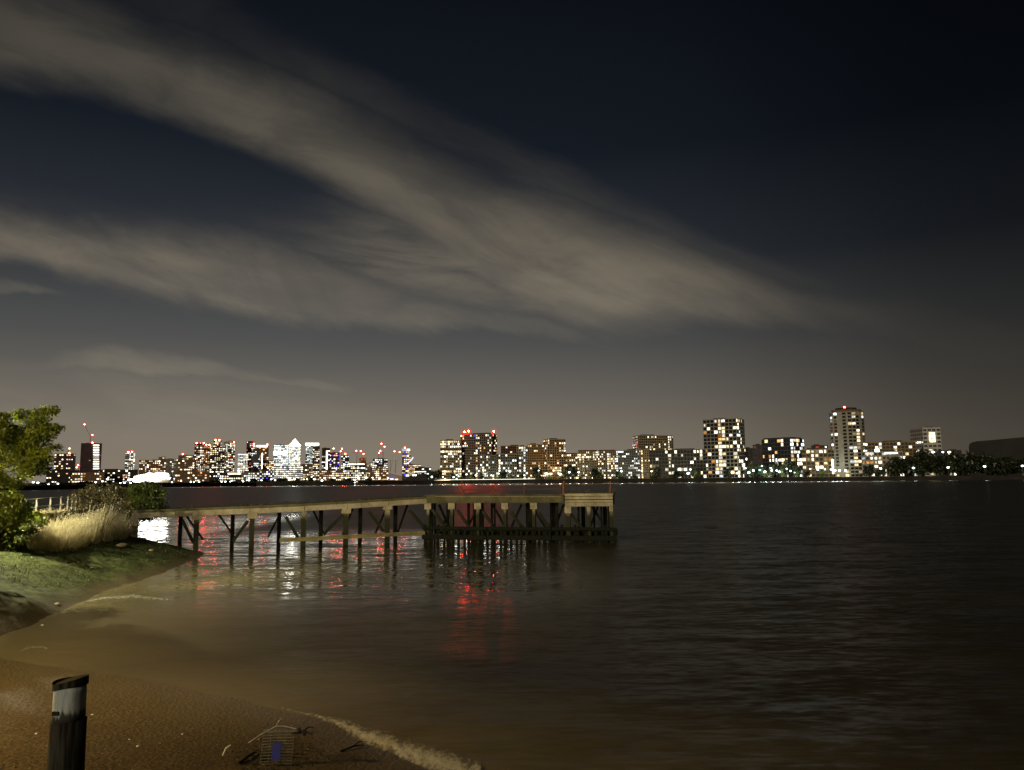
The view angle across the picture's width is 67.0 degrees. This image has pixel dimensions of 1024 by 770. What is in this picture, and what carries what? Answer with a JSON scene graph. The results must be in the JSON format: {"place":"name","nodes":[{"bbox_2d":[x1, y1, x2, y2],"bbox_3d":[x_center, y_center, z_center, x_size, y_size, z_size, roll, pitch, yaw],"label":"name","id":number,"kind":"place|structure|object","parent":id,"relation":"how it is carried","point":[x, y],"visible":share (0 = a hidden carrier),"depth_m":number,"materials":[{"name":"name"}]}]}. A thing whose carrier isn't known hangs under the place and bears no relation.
{"place":"outdoors","nodes":[
{"label":"outdoors","id":0,"kind":"place"},
{"bbox_2d":[46,469,78,482],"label":"apartment building","id":1,"kind":"structure","parent":0,"point":[62,476],"depth_m":1478.31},
{"bbox_2d":[53,453,75,469],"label":"office tower","id":2,"kind":"structure","parent":0,"point":[66,461],"depth_m":1981.58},
{"bbox_2d":[72,471,104,482],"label":"apartment building","id":3,"kind":"structure","parent":0,"point":[88,476],"depth_m":1380.59,"materials":[{"name":"brown concrete"}]},
{"bbox_2d":[80,442,101,471],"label":"office tower","id":4,"kind":"structure","parent":0,"point":[90,457],"depth_m":2281.22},
{"bbox_2d":[100,469,137,482],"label":"apartment building","id":5,"kind":"structure","parent":0,"point":[114,475],"depth_m":1430.36,"materials":[{"name":"black"}]},
{"bbox_2d":[124,451,134,469],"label":"office tower","id":6,"kind":"structure","parent":0,"point":[129,460],"depth_m":2580.06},
{"bbox_2d":[139,460,165,474],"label":"office tower","id":7,"kind":"structure","parent":0,"point":[151,466],"depth_m":2374.57,"materials":[{"name":"brown brick"}]},
{"bbox_2d":[175,470,208,481],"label":"apartment building","id":8,"kind":"structure","parent":0,"point":[189,476],"depth_m":1477.92,"materials":[{"name":"brown concrete"}]},
{"bbox_2d":[194,442,211,470],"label":"office tower","id":9,"kind":"structure","parent":0,"point":[202,451],"depth_m":2977.95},
{"bbox_2d":[210,447,224,465],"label":"office tower","id":10,"kind":"structure","parent":0,"point":[217,454],"depth_m":2479.51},
{"bbox_2d":[0,507,437,769],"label":"foreshore ground","id":11,"kind":"structure","parent":0,"point":[171,709],"depth_m":19.59,"materials":[{"name":"brown sand"}]},
{"bbox_2d":[0,498,49,551],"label":"shrub","id":12,"kind":"object","parent":11,"relation":"on","point":[12,532],"visible":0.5,"depth_m":45.77,"materials":[{"name":"green plant"}]},
{"bbox_2d":[0,404,65,532],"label":"broadleaf tree","id":13,"kind":"object","parent":11,"relation":"on","point":[25,440],"visible":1,"depth_m":35.91,"materials":[{"name":"green plant"}]},
{"bbox_2d":[0,507,109,541],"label":"river wall","id":14,"kind":"structure","parent":11,"relation":"on","point":[51,516],"depth_m":57.04,"materials":[{"name":"brick"}]},
{"bbox_2d":[24,496,80,512],"bbox_3d":[-32.529,8.336,53.430,0.234,1.080,17.757,1,-7,-13],"label":"railing","id":15,"kind":"object","parent":14,"relation":"on","point":[49,505],"visible":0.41,"depth_m":55.29,"materials":[{"name":"metal"}]},
{"bbox_2d":[47,674,88,769],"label":"mooring pile","id":16,"kind":"object","parent":11,"relation":"on","point":[67,737],"visible":1,"depth_m":10.39,"materials":[{"name":"brown wood"}]},
{"bbox_2d":[23,491,136,551],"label":"dry reeds","id":17,"kind":"object","parent":11,"relation":"on","point":[74,533],"visible":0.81,"depth_m":52.19,"materials":[{"name":"beige plant"}]},
{"bbox_2d":[0,539,185,587],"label":"bank grass","id":18,"kind":"structure","parent":11,"relation":"on","point":[104,545],"depth_m":45.72,"materials":[{"name":"green plant"}]},
{"bbox_2d":[64,481,134,538],"bbox_3d":[-30.322,9.291,57.390,6.307,4.235,4.721,-1,-7,0],"label":"shrub","id":19,"kind":"object","parent":11,"relation":"on","point":[119,495],"visible":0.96,"depth_m":56.60,"materials":[{"name":"green plant"}]},
{"bbox_2d":[119,480,169,535],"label":"shrub","id":20,"kind":"object","parent":11,"relation":"on","point":[141,499],"visible":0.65,"depth_m":67.60,"materials":[{"name":"green plant"}]},
{"bbox_2d":[0,669,417,769],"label":"shingle","id":21,"kind":"object","parent":11,"relation":"on","point":[259,738],"visible":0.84,"depth_m":17.16,"materials":[{"name":"brown gravel"}]},
{"bbox_2d":[222,718,305,764],"bbox_3d":[-5.193,7.511,16.338,1.656,0.878,0.692,0,-7,-4],"label":"shopping trolley","id":22,"kind":"object","parent":11,"relation":"on","point":[276,750],"visible":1,"depth_m":16.18,"materials":[{"name":"metal"}]},
{"bbox_2d":[197,729,355,769],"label":"seaweed","id":23,"kind":"object","parent":11,"relation":"on","point":[289,756],"visible":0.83,"depth_m":16.47,"materials":[{"name":"brown plant"}]},
{"bbox_2d":[227,441,234,472],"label":"office tower","id":24,"kind":"structure","parent":0,"point":[231,457],"depth_m":2980.95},
{"bbox_2d":[224,472,240,481],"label":"apartment building","id":25,"kind":"structure","parent":0,"point":[233,476],"depth_m":1429.43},
{"bbox_2d":[237,453,247,472],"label":"office tower","id":26,"kind":"structure","parent":0,"point":[242,462],"depth_m":2875.28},
{"bbox_2d":[241,471,258,480],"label":"apartment building","id":27,"kind":"structure","parent":0,"point":[246,475],"depth_m":1429.78,"materials":[{"name":"white"}]},
{"bbox_2d":[246,441,254,471],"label":"office tower","id":28,"kind":"structure","parent":0,"point":[250,446],"depth_m":3080.09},
{"bbox_2d":[251,448,259,471],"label":"office tower","id":29,"kind":"structure","parent":0,"point":[255,460],"depth_m":2679.46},
{"bbox_2d":[257,444,268,470],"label":"office tower","id":30,"kind":"structure","parent":0,"point":[264,452],"depth_m":2978.48,"materials":[{"name":"brown concrete"}]},
{"bbox_2d":[258,470,273,480],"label":"apartment building","id":31,"kind":"structure","parent":0,"point":[265,474],"depth_m":1480.71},
{"bbox_2d":[273,444,287,465],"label":"office tower","id":32,"kind":"structure","parent":0,"point":[280,452],"depth_m":3276.87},
{"bbox_2d":[272,465,302,480],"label":"apartment building","id":33,"kind":"structure","parent":0,"point":[286,471],"depth_m":1678.23,"materials":[{"name":"white"}]},
{"bbox_2d":[288,440,300,465],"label":"office tower","id":34,"kind":"structure","parent":0,"point":[294,451],"depth_m":3676.05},
{"bbox_2d":[301,464,312,479],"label":"office tower","id":35,"kind":"structure","parent":0,"point":[307,470],"depth_m":2275.79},
{"bbox_2d":[305,443,319,463],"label":"office tower","id":36,"kind":"structure","parent":0,"point":[309,454],"depth_m":3474.27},
{"bbox_2d":[312,446,319,479],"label":"office tower","id":37,"kind":"structure","parent":0,"point":[316,459],"depth_m":2382.24,"materials":[{"name":"concrete"}]},
{"bbox_2d":[322,448,329,469],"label":"office tower","id":38,"kind":"structure","parent":0,"point":[325,458],"depth_m":2481.48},
{"bbox_2d":[319,469,343,480],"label":"apartment building","id":39,"kind":"structure","parent":0,"point":[329,474],"depth_m":1378.92,"materials":[{"name":"brown brick"}]},
{"bbox_2d":[341,453,348,469],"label":"office tower","id":40,"kind":"structure","parent":0,"point":[344,458],"depth_m":2480.11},
{"bbox_2d":[344,463,364,469],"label":"office tower","id":41,"kind":"structure","parent":0,"point":[353,466],"depth_m":2175.96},
{"bbox_2d":[344,469,367,480],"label":"apartment building","id":42,"kind":"structure","parent":0,"point":[354,474],"depth_m":1378.93,"materials":[{"name":"white"}]},
{"bbox_2d":[368,467,387,479],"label":"apartment building","id":43,"kind":"structure","parent":0,"point":[377,473],"depth_m":1379.07,"materials":[{"name":"brown brick"}]},
{"bbox_2d":[402,449,410,478],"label":"office tower","id":44,"kind":"structure","parent":0,"point":[406,455],"depth_m":2578.53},
{"bbox_2d":[408,464,420,474],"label":"office tower","id":45,"kind":"structure","parent":0,"point":[411,468],"depth_m":2174.22,"materials":[{"name":"beige concrete"}]},
{"bbox_2d":[414,467,430,479],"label":"apartment building","id":46,"kind":"structure","parent":0,"point":[424,470],"depth_m":1480.11,"materials":[{"name":"black"}]},
{"bbox_2d":[440,439,460,479],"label":"apartment building","id":47,"kind":"structure","parent":0,"point":[450,456],"depth_m":1082.01,"materials":[{"name":"beige brick"}]},
{"bbox_2d":[440,443,460,479],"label":"window","id":48,"kind":"structure","parent":47,"relation":"in","point":[450,443],"depth_m":1081.17,"materials":[{"name":"yellow glass"}]},
{"bbox_2d":[460,430,497,478],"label":"apartment building","id":49,"kind":"structure","parent":0,"point":[474,446],"depth_m":1091.22,"materials":[{"name":"grey concrete"}]},
{"bbox_2d":[461,434,496,478],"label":"window","id":50,"kind":"structure","parent":49,"relation":"in","point":[490,434],"depth_m":1091.78,"materials":[{"name":"black glass"}]},
{"bbox_2d":[480,454,495,478],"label":"apartment building","id":51,"kind":"structure","parent":0,"point":[488,464],"depth_m":1063.13,"materials":[{"name":"grey glass"}]},
{"bbox_2d":[501,445,517,453],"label":"apartment building","id":52,"kind":"structure","parent":0,"point":[511,449],"depth_m":1091.92,"materials":[{"name":"concrete"}]},
{"bbox_2d":[0,479,1023,769],"bbox_3d":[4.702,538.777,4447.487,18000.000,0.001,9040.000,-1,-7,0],"label":"river","id":53,"kind":"structure","parent":0,"point":[776,625],"depth_m":31.48,"materials":[{"name":"liquid"}]},
{"bbox_2d":[110,481,617,550],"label":"pier","id":54,"kind":"structure","parent":53,"relation":"in","point":[477,531],"depth_m":72.28,"materials":[{"name":"wood"}]},
{"bbox_2d":[177,488,615,507],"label":"deck weeds","id":55,"kind":"object","parent":54,"relation":"on","point":[448,494],"visible":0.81,"depth_m":74.71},
{"bbox_2d":[307,714,480,769],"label":"wave foam","id":56,"kind":"object","parent":53,"relation":"on","point":[438,761],"visible":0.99,"depth_m":16.90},
{"bbox_2d":[0,0,1023,481],"label":"sky","id":57,"kind":"structure","parent":0,"point":[346,226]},
{"bbox_2d":[22,474,1020,485],"bbox_3d":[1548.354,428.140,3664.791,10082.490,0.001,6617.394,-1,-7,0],"label":"bank ground","id":58,"kind":"structure","parent":0,"point":[325,481],"depth_m":1045.78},
{"bbox_2d":[128,472,172,482],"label":"floodlit shed","id":59,"kind":"structure","parent":58,"relation":"on","point":[161,477],"depth_m":1292.61,"materials":[{"name":"white"}]},
{"bbox_2d":[165,458,177,481],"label":"office tower","id":60,"kind":"structure","parent":58,"relation":"on","point":[171,465],"depth_m":2275.91,"materials":[{"name":"concrete"}]},
{"bbox_2d":[178,454,196,470],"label":"office tower","id":61,"kind":"structure","parent":58,"relation":"on","point":[187,462],"depth_m":2278.26,"materials":[{"name":"brown brick"}]},
{"bbox_2d":[209,465,225,481],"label":"apartment building","id":62,"kind":"structure","parent":58,"relation":"on","point":[216,472],"depth_m":1481.06,"materials":[{"name":"white"}]},
{"bbox_2d":[224,442,227,472],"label":"office tower","id":63,"kind":"structure","parent":58,"relation":"on","point":[226,454],"depth_m":2985.10,"materials":[{"name":"beige concrete"}]},
{"bbox_2d":[330,452,339,469],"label":"office tower","id":64,"kind":"structure","parent":58,"relation":"on","point":[334,460],"depth_m":2577.67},
{"bbox_2d":[373,458,387,467],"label":"office tower","id":65,"kind":"structure","parent":58,"relation":"on","point":[380,462],"depth_m":2277.25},
{"bbox_2d":[388,473,402,480],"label":"riverside hall","id":66,"kind":"structure","parent":58,"relation":"on","point":[391,477],"depth_m":1142.04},
{"bbox_2d":[404,473,427,479],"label":"dark hall","id":67,"kind":"structure","parent":58,"relation":"on","point":[422,476],"depth_m":1142.03,"materials":[{"name":"black"}]},
{"bbox_2d":[496,453,516,479],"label":"apartment building","id":68,"kind":"structure","parent":58,"relation":"on","point":[507,462],"depth_m":1059.95,"materials":[{"name":"stone"}]},
{"bbox_2d":[1,476,1023,490],"bbox_3d":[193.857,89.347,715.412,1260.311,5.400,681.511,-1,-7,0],"label":"quay wall","id":69,"kind":"structure","parent":58,"relation":"on","point":[43,487],"depth_m":914.80,"materials":[{"name":"concrete"}]},
{"bbox_2d":[532,466,541,478],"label":"tree","id":70,"kind":"object","parent":58,"relation":"on","point":[535,473],"visible":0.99,"depth_m":1047.74,"materials":[{"name":"green plant"}]},
{"bbox_2d":[565,464,575,478],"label":"tree","id":71,"kind":"object","parent":58,"relation":"on","point":[570,468],"visible":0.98,"depth_m":1042.41,"materials":[{"name":"green plant"}]},
{"bbox_2d":[639,448,649,478],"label":"apartment building","id":72,"kind":"structure","parent":58,"relation":"on","point":[644,465],"depth_m":1038.92,"materials":[{"name":"beige concrete"}]},
{"bbox_2d":[649,448,706,477],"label":"apartment building","id":73,"kind":"structure","parent":58,"relation":"on","point":[669,462],"depth_m":1021.28,"materials":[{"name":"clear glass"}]},
{"bbox_2d":[650,450,705,477],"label":"window","id":74,"kind":"structure","parent":73,"relation":"in","point":[691,451],"depth_m":1022.38,"materials":[{"name":"black glass"}]},
{"bbox_2d":[703,418,746,477],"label":"apartment building","id":75,"kind":"structure","parent":58,"relation":"on","point":[724,442],"depth_m":1004.50,"materials":[{"name":"stone"}]},
{"bbox_2d":[703,419,746,477],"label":"window","id":76,"kind":"structure","parent":75,"relation":"in","point":[726,420],"depth_m":1006.04,"materials":[{"name":"black glass"}]},
{"bbox_2d":[745,447,753,477],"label":"apartment building","id":77,"kind":"structure","parent":58,"relation":"on","point":[749,454],"depth_m":1034.94,"materials":[{"name":"grey concrete"}]},
{"bbox_2d":[746,461,756,477],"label":"tree","id":78,"kind":"object","parent":58,"relation":"on","point":[751,466],"visible":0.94,"depth_m":979.40,"materials":[{"name":"green plant"}]},
{"bbox_2d":[753,444,762,477],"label":"apartment building","id":79,"kind":"structure","parent":58,"relation":"on","point":[757,453],"depth_m":1024.98,"materials":[{"name":"grey concrete"}]},
{"bbox_2d":[755,464,767,477],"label":"tree","id":80,"kind":"object","parent":58,"relation":"on","point":[761,467],"visible":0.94,"depth_m":975.07,"materials":[{"name":"green plant"}]},
{"bbox_2d":[767,462,779,477],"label":"tree","id":81,"kind":"object","parent":58,"relation":"on","point":[774,467],"visible":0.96,"depth_m":971.98,"materials":[{"name":"green plant"}]},
{"bbox_2d":[778,458,793,476],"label":"tree","id":82,"kind":"object","parent":58,"relation":"on","point":[784,466],"visible":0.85,"depth_m":966.98,"materials":[{"name":"green plant"}]},
{"bbox_2d":[791,465,801,476],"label":"tree","id":83,"kind":"object","parent":58,"relation":"on","point":[796,469],"visible":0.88,"depth_m":962.18,"materials":[{"name":"green plant"}]},
{"bbox_2d":[828,407,865,476],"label":"round tower","id":84,"kind":"structure","parent":58,"relation":"on","point":[847,436],"depth_m":946.81,"materials":[{"name":"concrete"}]},
{"bbox_2d":[862,464,874,476],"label":"tree","id":85,"kind":"object","parent":58,"relation":"on","point":[869,469],"visible":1,"depth_m":914.02,"materials":[{"name":"green plant"}]},
{"bbox_2d":[875,467,886,476],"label":"tree","id":86,"kind":"object","parent":58,"relation":"on","point":[880,472],"visible":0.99,"depth_m":904.69,"materials":[{"name":"green plant"}]},
{"bbox_2d":[865,440,916,475],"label":"apartment building","id":87,"kind":"structure","parent":58,"relation":"on","point":[908,448],"depth_m":942.34,"materials":[{"name":"brick"}]},
{"bbox_2d":[866,442,915,454],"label":"window","id":88,"kind":"structure","parent":87,"relation":"in","point":[910,443],"depth_m":941.17,"materials":[{"name":"yellow glass"}]},
{"bbox_2d":[884,456,905,476],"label":"tree","id":89,"kind":"object","parent":58,"relation":"on","point":[895,466],"visible":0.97,"depth_m":898.26,"materials":[{"name":"green plant"}]},
{"bbox_2d":[899,456,916,475],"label":"tree","id":90,"kind":"object","parent":58,"relation":"on","point":[907,464],"visible":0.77,"depth_m":889.63,"materials":[{"name":"green plant"}]},
{"bbox_2d":[909,447,934,475],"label":"tree","id":91,"kind":"object","parent":58,"relation":"on","point":[921,463],"visible":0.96,"depth_m":879.08,"materials":[{"name":"green plant"}]},
{"bbox_2d":[926,456,949,475],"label":"tree","id":92,"kind":"object","parent":58,"relation":"on","point":[934,467],"visible":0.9,"depth_m":868.47,"materials":[{"name":"green plant"}]},
{"bbox_2d":[935,450,968,475],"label":"tree","id":93,"kind":"object","parent":58,"relation":"on","point":[954,466],"visible":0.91,"depth_m":862.24,"materials":[{"name":"green plant"}]},
{"bbox_2d":[956,450,982,475],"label":"tree","id":94,"kind":"object","parent":58,"relation":"on","point":[969,461],"visible":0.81,"depth_m":849.44,"materials":[{"name":"green plant"}]},
{"bbox_2d":[972,453,997,475],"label":"tree","id":95,"kind":"object","parent":58,"relation":"on","point":[986,461],"visible":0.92,"depth_m":837.95,"materials":[{"name":"green plant"}]},
{"bbox_2d":[987,456,1016,475],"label":"tree","id":96,"kind":"object","parent":58,"relation":"on","point":[1002,466],"visible":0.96,"depth_m":828.52,"materials":[{"name":"green plant"}]},
{"bbox_2d":[1007,458,1023,475],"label":"tree","id":97,"kind":"object","parent":58,"relation":"on","point":[1017,464],"visible":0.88,"depth_m":817.87,"materials":[{"name":"green plant"}]},
{"bbox_2d":[516,445,527,479],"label":"apartment building","id":98,"kind":"structure","parent":0,"point":[522,458],"depth_m":1068.32,"materials":[{"name":"concrete"}]},
{"bbox_2d":[528,443,544,478],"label":"apartment building","id":99,"kind":"structure","parent":0,"point":[535,454],"depth_m":1067.82,"materials":[{"name":"orange brick"}]},
{"bbox_2d":[543,438,565,478],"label":"apartment building","id":100,"kind":"structure","parent":0,"point":[555,457],"depth_m":1060.45,"materials":[{"name":"orange brick"}]},
{"bbox_2d":[543,440,565,478],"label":"window","id":101,"kind":"structure","parent":100,"relation":"in","point":[545,440],"depth_m":1060.26,"materials":[{"name":"black glass"}]},
{"bbox_2d":[566,453,577,478],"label":"apartment building","id":102,"kind":"structure","parent":0,"point":[571,458],"depth_m":1065.48,"materials":[{"name":"beige brick"}]},
{"bbox_2d":[577,450,597,478],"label":"apartment building","id":103,"kind":"structure","parent":0,"point":[587,461],"depth_m":1048.89,"materials":[{"name":"beige concrete"}]},
{"bbox_2d":[598,450,616,478],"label":"apartment building","id":104,"kind":"structure","parent":0,"point":[607,463],"depth_m":1048.43,"materials":[{"name":"brick"}]},
{"bbox_2d":[616,449,639,478],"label":"apartment building","id":105,"kind":"structure","parent":0,"point":[627,462],"depth_m":1042.68,"materials":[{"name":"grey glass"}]},
{"bbox_2d":[618,451,639,477],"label":"window","id":106,"kind":"structure","parent":105,"relation":"in","point":[624,451],"depth_m":1042.80,"materials":[{"name":"black glass"}]},
{"bbox_2d":[633,435,673,449],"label":"apartment building","id":107,"kind":"structure","parent":0,"point":[657,442],"depth_m":1075.98,"materials":[{"name":"concrete"}]},
{"bbox_2d":[633,436,672,449],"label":"window","id":108,"kind":"structure","parent":107,"relation":"in","point":[637,436],"depth_m":1075.38,"materials":[{"name":"black glass"}]},
{"bbox_2d":[761,437,803,477],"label":"apartment building","id":109,"kind":"structure","parent":0,"point":[779,450],"depth_m":989.39,"materials":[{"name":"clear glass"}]},
{"bbox_2d":[762,439,803,476],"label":"window","id":110,"kind":"structure","parent":109,"relation":"in","point":[769,441],"depth_m":990.93,"materials":[{"name":"black glass"}]},
{"bbox_2d":[802,448,832,476],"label":"apartment building","id":111,"kind":"structure","parent":0,"point":[814,460],"depth_m":966.02,"materials":[{"name":"concrete"}]},
{"bbox_2d":[861,449,903,476],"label":"apartment building","id":112,"kind":"structure","parent":0,"point":[876,458],"depth_m":917.11,"materials":[{"name":"concrete"}]},
{"bbox_2d":[910,427,941,475],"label":"apartment building","id":113,"kind":"structure","parent":0,"point":[927,438],"depth_m":993.68,"materials":[{"name":"beige concrete"}]},
{"bbox_2d":[937,449,962,475],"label":"apartment building","id":114,"kind":"structure","parent":0,"point":[941,454],"depth_m":965.59,"materials":[{"name":"brown concrete"}]},
{"bbox_2d":[969,437,1023,475],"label":"storage building","id":115,"kind":"structure","parent":0,"point":[1009,447],"depth_m":1006.34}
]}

